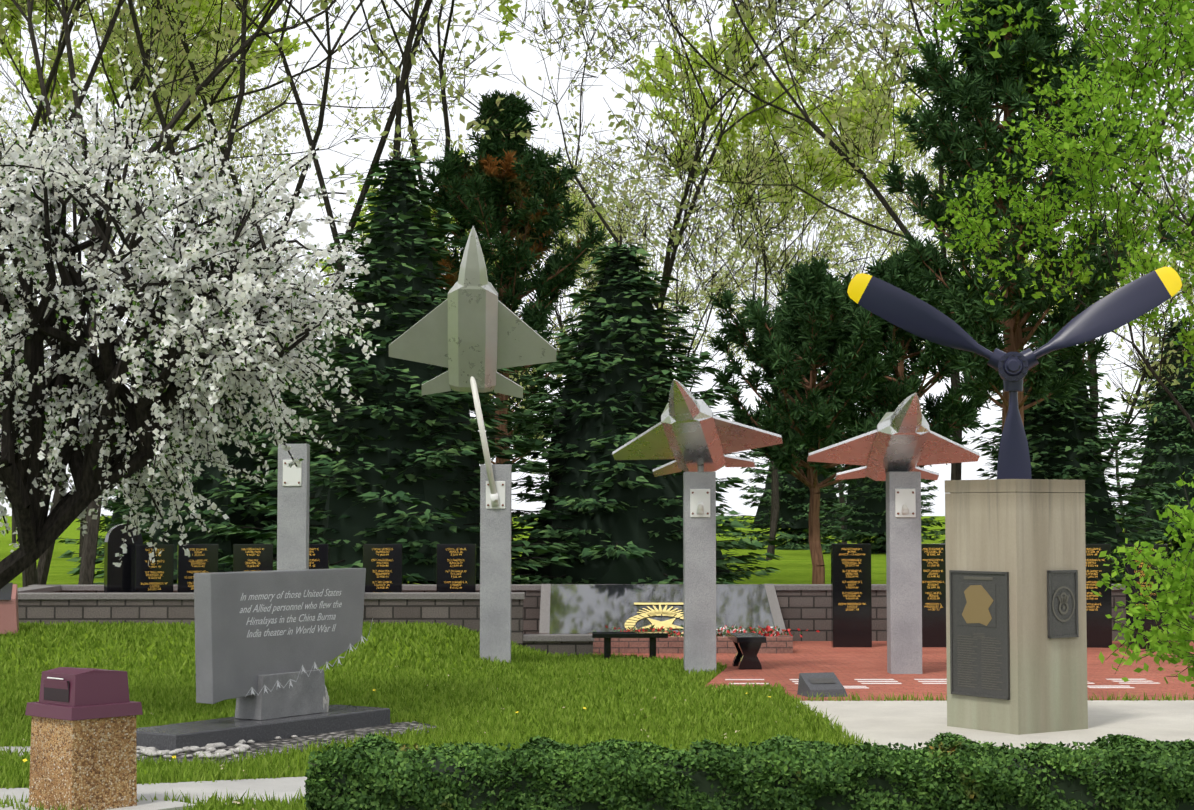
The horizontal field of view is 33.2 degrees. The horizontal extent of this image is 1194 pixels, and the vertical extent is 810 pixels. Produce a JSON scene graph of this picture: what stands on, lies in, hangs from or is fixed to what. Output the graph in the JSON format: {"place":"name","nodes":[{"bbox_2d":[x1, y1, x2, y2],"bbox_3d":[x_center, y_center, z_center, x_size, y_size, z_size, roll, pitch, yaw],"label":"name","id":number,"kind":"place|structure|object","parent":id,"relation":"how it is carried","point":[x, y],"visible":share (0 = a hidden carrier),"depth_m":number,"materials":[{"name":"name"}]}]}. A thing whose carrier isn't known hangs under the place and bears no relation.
{"place":"outdoors","nodes":[
{"label":"outdoors","id":0,"kind":"place"},
{"bbox_2d":[1,746,30,755],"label":"sidewalk","id":1,"kind":"structure","parent":0,"point":[19,749],"depth_m":18.16,"materials":[{"name":"concrete"}]},
{"bbox_2d":[0,777,306,804],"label":"sidewalk","id":2,"kind":"structure","parent":0,"point":[282,786],"depth_m":15.45,"materials":[{"name":"concrete"}]},
{"bbox_2d":[143,549,167,589],"bbox_3d":[-6.892,2.738,31.246,0.438,0.994,0.006,2,-4,-32],"label":"engraved lettering","id":3,"kind":"object","parent":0,"point":[153,572],"visible":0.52,"depth_m":31.24},
{"bbox_2d":[186,548,208,589],"bbox_3d":[-6.273,2.755,31.554,0.415,0.994,0.003,1,-3,-15],"label":"engraved lettering","id":4,"kind":"object","parent":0,"point":[195,566],"visible":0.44,"depth_m":31.55},
{"bbox_2d":[244,548,262,570],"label":"engraved lettering","id":5,"kind":"object","parent":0,"point":[252,559],"visible":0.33,"depth_m":31.78},
{"bbox_2d":[372,548,391,588],"bbox_3d":[-3.412,2.778,31.888,0.349,1.005,0.007,0,-3,-2],"label":"engraved lettering","id":6,"kind":"object","parent":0,"point":[382,566],"visible":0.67,"depth_m":31.90},
{"bbox_2d":[447,548,466,588],"bbox_3d":[-2.242,2.779,31.902,0.370,1.005,0.002,0,-3,-1],"label":"engraved lettering","id":7,"kind":"object","parent":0,"point":[455,566],"visible":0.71,"depth_m":31.91},
{"bbox_2d":[0,516,1193,809],"bbox_3d":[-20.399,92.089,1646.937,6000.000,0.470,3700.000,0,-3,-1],"label":"ground","id":8,"kind":"structure","parent":0,"point":[792,566],"depth_m":75.25,"materials":[{"name":"green plant"}]},
{"bbox_2d":[0,583,18,633],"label":"stone marker","id":9,"kind":"object","parent":8,"relation":"on","point":[9,618],"visible":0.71,"depth_m":28.62,"materials":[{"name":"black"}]},
{"bbox_2d":[0,0,84,584],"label":"spring tree","id":10,"kind":"object","parent":8,"relation":"on","point":[50,79],"visible":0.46,"depth_m":50.73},
{"bbox_2d":[0,0,124,586],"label":"spring tree","id":11,"kind":"object","parent":8,"relation":"on","point":[29,575],"visible":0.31,"depth_m":45.71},
{"bbox_2d":[5,241,129,542],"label":"spring tree","id":12,"kind":"object","parent":8,"relation":"on","point":[13,529],"depth_m":146.40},
{"bbox_2d":[0,95,136,247],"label":"spring tree","id":13,"kind":"object","parent":8,"relation":"on","point":[3,131],"depth_m":102.01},
{"bbox_2d":[0,795,196,809],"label":"bin pad","id":14,"kind":"object","parent":8,"relation":"on","point":[149,804],"depth_m":14.43,"materials":[{"name":"concrete"}]},
{"bbox_2d":[25,667,142,809],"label":"litter bin","id":15,"kind":"object","parent":14,"relation":"on","point":[83,739],"visible":0.98,"depth_m":14.25,"materials":[{"name":"stone"}]},
{"bbox_2d":[56,336,165,556],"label":"spruce","id":16,"kind":"object","parent":8,"relation":"on","point":[100,539],"depth_m":102.64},
{"bbox_2d":[0,0,311,556],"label":"spring tree","id":17,"kind":"object","parent":8,"relation":"on","point":[62,76],"depth_m":96.61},
{"bbox_2d":[127,0,248,266],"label":"spring tree","id":18,"kind":"object","parent":8,"relation":"on","point":[227,151],"visible":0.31,"depth_m":46.44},
{"bbox_2d":[0,45,380,588],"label":"crabapple","id":19,"kind":"object","parent":8,"relation":"on","point":[245,280],"depth_m":20.18,"materials":[{"name":"plant"}]},
{"bbox_2d":[0,47,379,566],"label":"crabapple shoots","id":20,"kind":"object","parent":19,"relation":"attached to","point":[180,257],"visible":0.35,"depth_m":20.17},
{"bbox_2d":[0,0,384,349],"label":"spring tree","id":21,"kind":"object","parent":8,"relation":"on","point":[260,121],"depth_m":88.59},
{"bbox_2d":[56,241,331,584],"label":"spruce","id":22,"kind":"object","parent":8,"relation":"on","point":[247,462],"depth_m":42.16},
{"bbox_2d":[81,230,362,338],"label":"spring tree","id":23,"kind":"object","parent":8,"relation":"on","point":[294,265],"depth_m":149.29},
{"bbox_2d":[0,0,480,584],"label":"spring tree","id":24,"kind":"object","parent":8,"relation":"on","point":[131,44],"depth_m":59.14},
{"bbox_2d":[0,0,542,584],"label":"spring tree","id":25,"kind":"object","parent":8,"relation":"on","point":[88,556],"depth_m":41.74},
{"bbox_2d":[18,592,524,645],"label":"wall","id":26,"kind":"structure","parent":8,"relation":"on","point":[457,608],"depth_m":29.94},
{"bbox_2d":[136,721,439,763],"bbox_3d":[-2.918,3.123,18.460,4.261,0.001,1.967,3,-4,-39],"label":"gravel bed","id":27,"kind":"object","parent":8,"relation":"on","point":[325,737],"visible":0.14,"depth_m":18.77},
{"bbox_2d":[136,735,297,758],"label":"pebbles","id":28,"kind":"object","parent":27,"relation":"on","point":[240,745],"visible":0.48,"depth_m":17.75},
{"bbox_2d":[136,669,389,750],"bbox_3d":[-3.204,2.877,19.198,0.720,0.600,2.970,-2,-4,34],"label":"cbi monument base","id":29,"kind":"object","parent":27,"relation":"on","point":[296,709],"visible":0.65,"depth_m":19.12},
{"bbox_2d":[194,568,365,703],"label":"cbi monument slab","id":30,"kind":"structure","parent":29,"relation":"on","point":[232,661],"depth_m":19.18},
{"bbox_2d":[240,589,341,637],"bbox_3d":[-2.962,2.017,19.497,0.007,0.426,1.462,-2,-4,34],"label":"engraved text","id":31,"kind":"object","parent":30,"relation":"attached to","point":[307,606],"visible":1,"depth_m":19.48,"materials":[{"name":"grey"}]},
{"bbox_2d":[245,619,372,696],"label":"mountain carving","id":32,"kind":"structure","parent":30,"relation":"attached to","point":[304,670],"depth_m":19.31,"materials":[{"name":"grey"}]},
{"bbox_2d":[323,686,328,712],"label":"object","id":33,"kind":"object","parent":29,"relation":"on","point":[326,700],"visible":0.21,"depth_m":19.80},
{"bbox_2d":[277,444,309,569],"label":"granite pillar","id":34,"kind":"structure","parent":8,"relation":"on","point":[293,518],"depth_m":28.89,"materials":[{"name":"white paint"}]},
{"bbox_2d":[280,312,327,448],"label":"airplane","id":35,"kind":"object","parent":8,"relation":"on","point":[298,408],"depth_m":86.57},
{"bbox_2d":[232,0,431,438],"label":"spring tree","id":36,"kind":"object","parent":8,"relation":"on","point":[380,148],"visible":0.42,"depth_m":49.96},
{"bbox_2d":[359,0,428,167],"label":"spring tree","id":37,"kind":"object","parent":8,"relation":"on","point":[400,83],"visible":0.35,"depth_m":44.97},
{"bbox_2d":[210,150,580,583],"bbox_3d":[-3.771,-0.293,39.751,8.206,9.522,7.757,1,-3,-24],"label":"spruce","id":38,"kind":"object","parent":8,"relation":"on","point":[442,293],"depth_m":38.58,"materials":[{"name":"plant"}]},
{"bbox_2d":[23,689,770,761],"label":"dandelions","id":39,"kind":"object","parent":8,"relation":"on","point":[24,760],"visible":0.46,"depth_m":20.90,"materials":[{"name":"yellow"}]},
{"bbox_2d":[166,0,637,344],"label":"spring tree","id":40,"kind":"object","parent":8,"relation":"on","point":[329,51],"depth_m":64.64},
{"bbox_2d":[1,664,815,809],"bbox_3d":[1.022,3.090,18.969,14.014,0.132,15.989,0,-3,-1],"label":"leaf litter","id":41,"kind":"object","parent":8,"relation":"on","point":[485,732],"visible":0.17,"depth_m":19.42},
{"bbox_2d":[0,620,836,733],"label":"grass","id":42,"kind":"structure","parent":8,"relation":"on","point":[491,691],"depth_m":24.67,"materials":[{"name":"plant"}]},
{"bbox_2d":[0,719,859,809],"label":"grass","id":43,"kind":"structure","parent":8,"relation":"on","point":[675,736],"depth_m":18.45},
{"bbox_2d":[381,0,520,247],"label":"spring tree","id":44,"kind":"object","parent":8,"relation":"on","point":[443,92],"depth_m":60.19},
{"bbox_2d":[304,146,612,463],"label":"spring tree","id":45,"kind":"object","parent":8,"relation":"on","point":[360,214],"depth_m":151.81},
{"bbox_2d":[480,464,511,662],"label":"granite pillar","id":46,"kind":"structure","parent":8,"relation":"on","point":[495,581],"depth_m":27.58,"materials":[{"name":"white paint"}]},
{"bbox_2d":[389,226,556,397],"bbox_3d":[-1.690,-1.319,27.461,2.300,2.440,0.645,2,21,0],"label":"fighter jet","id":47,"kind":"object","parent":46,"relation":"attached to","point":[472,325],"visible":1,"depth_m":27.40},
{"bbox_2d":[470,377,498,506],"bbox_3d":[-1.550,0.495,27.584,0.416,1.809,0.279,0,-3,-1],"label":"support pole","id":48,"kind":"object","parent":46,"relation":"attached to","point":[488,464],"visible":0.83,"depth_m":27.54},
{"bbox_2d":[417,89,608,546],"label":"pine","id":49,"kind":"object","parent":8,"relation":"on","point":[490,167],"depth_m":48.95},
{"bbox_2d":[468,330,566,464],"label":"evergreen tree","id":50,"kind":"object","parent":8,"relation":"on","point":[541,387],"depth_m":108.91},
{"bbox_2d":[416,140,680,358],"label":"spring tree","id":51,"kind":"object","parent":8,"relation":"on","point":[606,219],"depth_m":129.75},
{"bbox_2d":[523,634,593,656],"bbox_3d":[-0.586,3.619,30.178,1.090,0.320,0.360,0,-3,-1],"label":"stone ledge","id":52,"kind":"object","parent":8,"relation":"on","point":[568,643],"depth_m":30.02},
{"bbox_2d":[392,110,794,478],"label":"spring tree","id":53,"kind":"object","parent":8,"relation":"on","point":[593,194],"depth_m":95.65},
{"bbox_2d":[0,691,1193,809],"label":"grass tufts","id":54,"kind":"object","parent":8,"relation":"on","point":[838,730],"visible":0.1,"depth_m":17.69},
{"bbox_2d":[435,235,789,583],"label":"spruce","id":55,"kind":"object","parent":8,"relation":"on","point":[623,527],"depth_m":40.49,"materials":[{"name":"plant"}]},
{"bbox_2d":[592,632,667,659],"bbox_3d":[0.480,3.519,29.295,1.100,0.390,0.360,0,-3,-1],"label":"granite bench","id":56,"kind":"object","parent":8,"relation":"on","point":[608,636],"visible":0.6,"depth_m":29.13,"materials":[{"name":"black"}]},
{"bbox_2d":[376,0,938,388],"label":"spring tree","id":57,"kind":"object","parent":8,"relation":"on","point":[629,33],"depth_m":62.57,"materials":[{"name":"plant"}]},
{"bbox_2d":[565,236,792,391],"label":"spring tree","id":58,"kind":"object","parent":8,"relation":"on","point":[687,303],"depth_m":153.57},
{"bbox_2d":[683,472,715,673],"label":"granite pillar","id":59,"kind":"structure","parent":8,"relation":"on","point":[699,574],"depth_m":26.82,"materials":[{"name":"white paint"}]},
{"bbox_2d":[612,379,782,476],"bbox_3d":[1.231,0.146,26.632,2.300,0.645,2.440,-6,-31,10],"label":"fighter jet","id":60,"kind":"object","parent":59,"relation":"attached to","point":[689,432],"visible":0.94,"depth_m":26.75},
{"bbox_2d":[696,466,703,513],"bbox_3d":[1.390,1.130,27.032,0.129,0.709,0.452,0,-3,-1],"label":"fighter jet rod","id":61,"kind":"object","parent":59,"relation":"attached to","point":[700,508],"visible":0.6,"depth_m":26.83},
{"bbox_2d":[303,732,1193,809],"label":"hedge","id":62,"kind":"object","parent":8,"relation":"on","point":[1117,752],"depth_m":13.13,"materials":[{"name":"plant"}]},
{"bbox_2d":[625,0,928,554],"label":"spring tree","id":63,"kind":"object","parent":8,"relation":"on","point":[745,125],"depth_m":99.27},
{"bbox_2d":[620,132,955,543],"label":"spring tree","id":64,"kind":"object","parent":8,"relation":"on","point":[822,225],"depth_m":123.97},
{"bbox_2d":[720,354,857,549],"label":"spruce","id":65,"kind":"object","parent":8,"relation":"on","point":[784,541],"depth_m":123.82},
{"bbox_2d":[544,0,1082,479],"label":"spring tree","id":66,"kind":"object","parent":8,"relation":"on","point":[793,44],"depth_m":52.00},
{"bbox_2d":[707,255,928,583],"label":"pine","id":67,"kind":"object","parent":8,"relation":"on","point":[847,338],"depth_m":43.27,"materials":[{"name":"plant"}]},
{"bbox_2d":[616,63,1035,559],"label":"spring tree","id":68,"kind":"object","parent":8,"relation":"on","point":[876,213],"depth_m":96.22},
{"bbox_2d":[693,223,983,542],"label":"spring tree","id":69,"kind":"object","parent":8,"relation":"on","point":[829,271],"depth_m":150.10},
{"bbox_2d":[803,352,944,553],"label":"spruce","id":70,"kind":"object","parent":8,"relation":"on","point":[851,537],"depth_m":110.36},
{"bbox_2d":[795,247,1001,480],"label":"pine","id":71,"kind":"object","parent":8,"relation":"on","point":[887,270],"depth_m":46.22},
{"bbox_2d":[778,0,1193,469],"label":"spring tree","id":72,"kind":"object","parent":8,"relation":"on","point":[1143,370],"depth_m":56.66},
{"bbox_2d":[797,700,1193,751],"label":"plaza walk","id":73,"kind":"structure","parent":8,"relation":"on","point":[908,723],"depth_m":20.42,"materials":[{"name":"concrete"}]},
{"bbox_2d":[945,479,1087,734],"bbox_3d":[4.174,1.984,19.990,1.004,2.470,1.004,2,-4,-34],"label":"monument pedestal","id":74,"kind":"object","parent":73,"relation":"on","point":[1016,637],"visible":1,"depth_m":19.64,"materials":[{"name":"stone"}]},
{"bbox_2d":[844,140,1193,392],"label":"spring tree","id":75,"kind":"object","parent":8,"relation":"on","point":[1050,313],"depth_m":108.33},
{"bbox_2d":[880,0,1190,431],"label":"tall pine","id":76,"kind":"object","parent":8,"relation":"on","point":[977,83],"depth_m":39.32,"materials":[{"name":"plant"}]},
{"bbox_2d":[896,0,1193,299],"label":"spring tree","id":77,"kind":"object","parent":8,"relation":"on","point":[1187,32],"depth_m":40.58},
{"bbox_2d":[912,0,1193,304],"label":"spring tree","id":78,"kind":"object","parent":8,"relation":"on","point":[1177,14],"depth_m":54.73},
{"bbox_2d":[922,44,1193,430],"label":"spring tree","id":79,"kind":"object","parent":8,"relation":"on","point":[1110,147],"depth_m":32.48,"materials":[{"name":"plant"}]},
{"bbox_2d":[935,313,1193,583],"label":"spruce","id":80,"kind":"object","parent":8,"relation":"on","point":[1108,442],"depth_m":47.84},
{"bbox_2d":[1005,213,1193,541],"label":"spring tree","id":81,"kind":"object","parent":8,"relation":"on","point":[1174,260],"depth_m":151.74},
{"bbox_2d":[1078,158,1193,325],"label":"spring tree","id":82,"kind":"object","parent":8,"relation":"on","point":[1174,231],"depth_m":104.35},
{"bbox_2d":[1091,472,1193,690],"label":"shrub","id":83,"kind":"object","parent":8,"relation":"on","point":[1181,635],"depth_m":16.42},
{"bbox_2d":[1107,318,1193,559],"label":"spruce","id":84,"kind":"object","parent":8,"relation":"on","point":[1172,474],"depth_m":88.83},
{"bbox_2d":[0,0,1193,515],"label":"sky","id":85,"kind":"structure","parent":0,"point":[523,58],"materials":[{"name":"white"}]},
{"bbox_2d":[839,548,864,610],"bbox_3d":[4.068,2.778,31.982,0.438,0.994,0.002,0,-3,-1],"label":"engraved lettering","id":86,"kind":"object","parent":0,"point":[852,576],"visible":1,"depth_m":31.98},
{"bbox_2d":[593,641,1193,700],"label":"brick plaza","id":87,"kind":"structure","parent":0,"point":[847,666],"depth_m":27.01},
{"bbox_2d":[17,585,60,592],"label":"return wall","id":88,"kind":"structure","parent":87,"relation":"on","point":[45,589],"depth_m":32.42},
{"bbox_2d":[104,524,142,592],"bbox_3d":[-7.427,2.856,31.436,0.560,1.980,0.180,2,-4,-29],"label":"memorial stone","id":89,"kind":"object","parent":87,"relation":"on","point":[117,579],"visible":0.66,"depth_m":31.34,"materials":[{"name":"black stone"}]},
{"bbox_2d":[131,544,173,592],"bbox_3d":[-6.948,3.010,31.318,0.620,1.660,0.200,2,-4,-32],"label":"name tablet","id":90,"kind":"object","parent":87,"relation":"on","point":[140,553],"visible":0.35,"depth_m":31.24,"materials":[{"name":"black stone"}]},
{"bbox_2d":[177,544,217,592],"bbox_3d":[-6.304,3.027,31.637,0.620,1.660,0.200,1,-3,-15],"label":"name tablet","id":91,"kind":"object","parent":87,"relation":"on","point":[210,556],"visible":0.46,"depth_m":31.56,"materials":[{"name":"black stone"}]},
{"bbox_2d":[233,544,272,571],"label":"name tablet","id":92,"kind":"object","parent":87,"relation":"on","point":[242,557],"visible":0.38,"depth_m":31.78,"materials":[{"name":"black stone"}]},
{"bbox_2d":[309,544,328,568],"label":"name tablet","id":93,"kind":"object","parent":87,"relation":"on","point":[321,556],"visible":0.23,"depth_m":31.91,"materials":[{"name":"black stone"}]},
{"bbox_2d":[363,544,402,591],"bbox_3d":[-3.416,3.046,31.976,0.620,1.660,0.200,0,-3,-2],"label":"name tablet","id":94,"kind":"object","parent":87,"relation":"on","point":[394,569],"visible":0.52,"depth_m":31.90,"materials":[{"name":"black stone"}]},
{"bbox_2d":[437,544,475,591],"bbox_3d":[-2.244,3.047,31.991,0.620,1.660,0.200,0,-3,-1],"label":"name tablet","id":95,"kind":"object","parent":87,"relation":"on","point":[467,557],"visible":0.44,"depth_m":31.92,"materials":[{"name":"black stone"}]},
{"bbox_2d":[28,584,1193,640],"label":"wall","id":96,"kind":"structure","parent":87,"relation":"on","point":[804,607],"depth_m":33.54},
{"bbox_2d":[539,584,786,633],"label":"inclined slab","id":97,"kind":"structure","parent":87,"relation":"on","point":[577,609],"depth_m":32.60,"materials":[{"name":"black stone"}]},
{"bbox_2d":[624,603,683,633],"bbox_3d":[1.032,3.438,31.983,1.200,0.001,1.540,0,16,-1],"label":"sun emblem","id":98,"kind":"object","parent":97,"relation":"attached to","point":[660,624],"visible":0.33,"depth_m":32.19,"materials":[{"name":"gold metal"}]},
{"bbox_2d":[593,634,792,653],"bbox_3d":[1.428,3.696,31.045,3.120,0.260,1.010,0,-3,-1],"label":"planter","id":99,"kind":"object","parent":87,"relation":"on","point":[783,643],"visible":0.46,"depth_m":30.54,"materials":[{"name":"brick"}]},
{"bbox_2d":[594,625,683,635],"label":"red flowers","id":100,"kind":"object","parent":99,"relation":"in","point":[658,629],"visible":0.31,"depth_m":30.99,"materials":[{"name":"red plant"}]},
{"bbox_2d":[716,624,819,636],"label":"flowers","id":101,"kind":"object","parent":99,"relation":"in","point":[767,631],"depth_m":31.01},
{"bbox_2d":[728,633,765,669],"bbox_3d":[2.070,3.403,27.719,0.400,0.450,1.000,0,-3,-4],"label":"granite bench","id":102,"kind":"object","parent":87,"relation":"on","point":[747,646],"visible":1,"depth_m":27.36,"materials":[{"name":"black"}]},
{"bbox_2d":[797,672,847,697],"bbox_3d":[2.634,3.275,23.427,0.479,0.268,0.417,1,-3,-15],"label":"stone marker","id":103,"kind":"object","parent":87,"relation":"on","point":[825,683],"visible":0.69,"depth_m":23.37,"materials":[{"name":"grey stone"}]},
{"bbox_2d":[831,544,871,646],"bbox_3d":[4.066,3.051,32.070,0.620,1.660,0.200,0,-3,-1],"label":"name tablet","id":104,"kind":"object","parent":87,"relation":"on","point":[850,627],"visible":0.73,"depth_m":31.97,"materials":[{"name":"black stone"}]},
{"bbox_2d":[886,471,921,673],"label":"granite pillar","id":105,"kind":"structure","parent":87,"relation":"on","point":[904,591],"depth_m":26.66,"materials":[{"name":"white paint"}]},
{"bbox_2d":[807,393,979,480],"bbox_3d":[3.987,0.284,26.451,2.300,0.645,2.440,0,-28,-2],"label":"fighter jet","id":106,"kind":"object","parent":105,"relation":"attached to","point":[902,437],"visible":0.98,"depth_m":26.58},
{"bbox_2d":[901,504,908,514],"bbox_3d":[4.043,1.185,26.881,0.227,0.597,0.485,0,-3,-1],"label":"fighter jet rod","id":107,"kind":"object","parent":105,"relation":"attached to","point":[904,509],"visible":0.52,"depth_m":26.65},
{"bbox_2d":[921,544,945,646],"bbox_3d":[5.369,3.052,32.086,0.620,1.660,0.200,0,-3,1],"label":"name tablet","id":108,"kind":"object","parent":87,"relation":"on","point":[934,628],"visible":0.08,"depth_m":31.98,"materials":[{"name":"black stone"}]},
{"bbox_2d":[725,679,1159,687],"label":"paving stones","id":109,"kind":"object","parent":87,"relation":"on","point":[946,683],"visible":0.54,"depth_m":25.07,"materials":[{"name":"white"}]},
{"bbox_2d":[1085,544,1111,647],"bbox_3d":[7.892,3.048,32.015,0.620,1.660,0.200,-1,-3,14],"label":"name tablet","id":110,"kind":"object","parent":87,"relation":"on","point":[1099,628],"visible":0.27,"depth_m":31.89,"materials":[{"name":"black stone"}]},
{"bbox_2d":[1125,544,1168,648],"bbox_3d":[8.670,3.026,31.616,0.620,1.660,0.200,-2,-4,28],"label":"name tablet","id":111,"kind":"object","parent":87,"relation":"on","point":[1148,623],"visible":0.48,"depth_m":31.53,"materials":[{"name":"black stone"}]},
{"bbox_2d":[922,548,942,609],"bbox_3d":[5.371,2.779,31.998,0.358,0.994,0.006,0,-3,2],"label":"engraved lettering","id":112,"kind":"object","parent":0,"point":[933,596],"visible":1,"depth_m":32.00},
{"bbox_2d":[847,267,1181,478],"bbox_3d":[4.168,0.052,20.067,3.302,2.837,0.420,-1,-3,11],"label":"propeller","id":113,"kind":"object","parent":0,"point":[1109,313],"visible":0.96,"depth_m":20.07,"materials":[{"name":"blue paint"}]},
{"bbox_2d":[1086,548,1103,610],"bbox_3d":[7.868,2.775,31.929,0.438,0.994,0.003,-1,-3,13],"label":"engraved lettering","id":114,"kind":"object","parent":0,"point":[1092,581],"visible":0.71,"depth_m":31.92},
{"bbox_2d":[1135,548,1155,605],"bbox_3d":[8.622,2.754,31.540,0.370,0.994,0.003,-2,-4,28],"label":"engraved lettering","id":115,"kind":"object","parent":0,"point":[1144,576],"visible":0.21,"depth_m":31.55}
]}

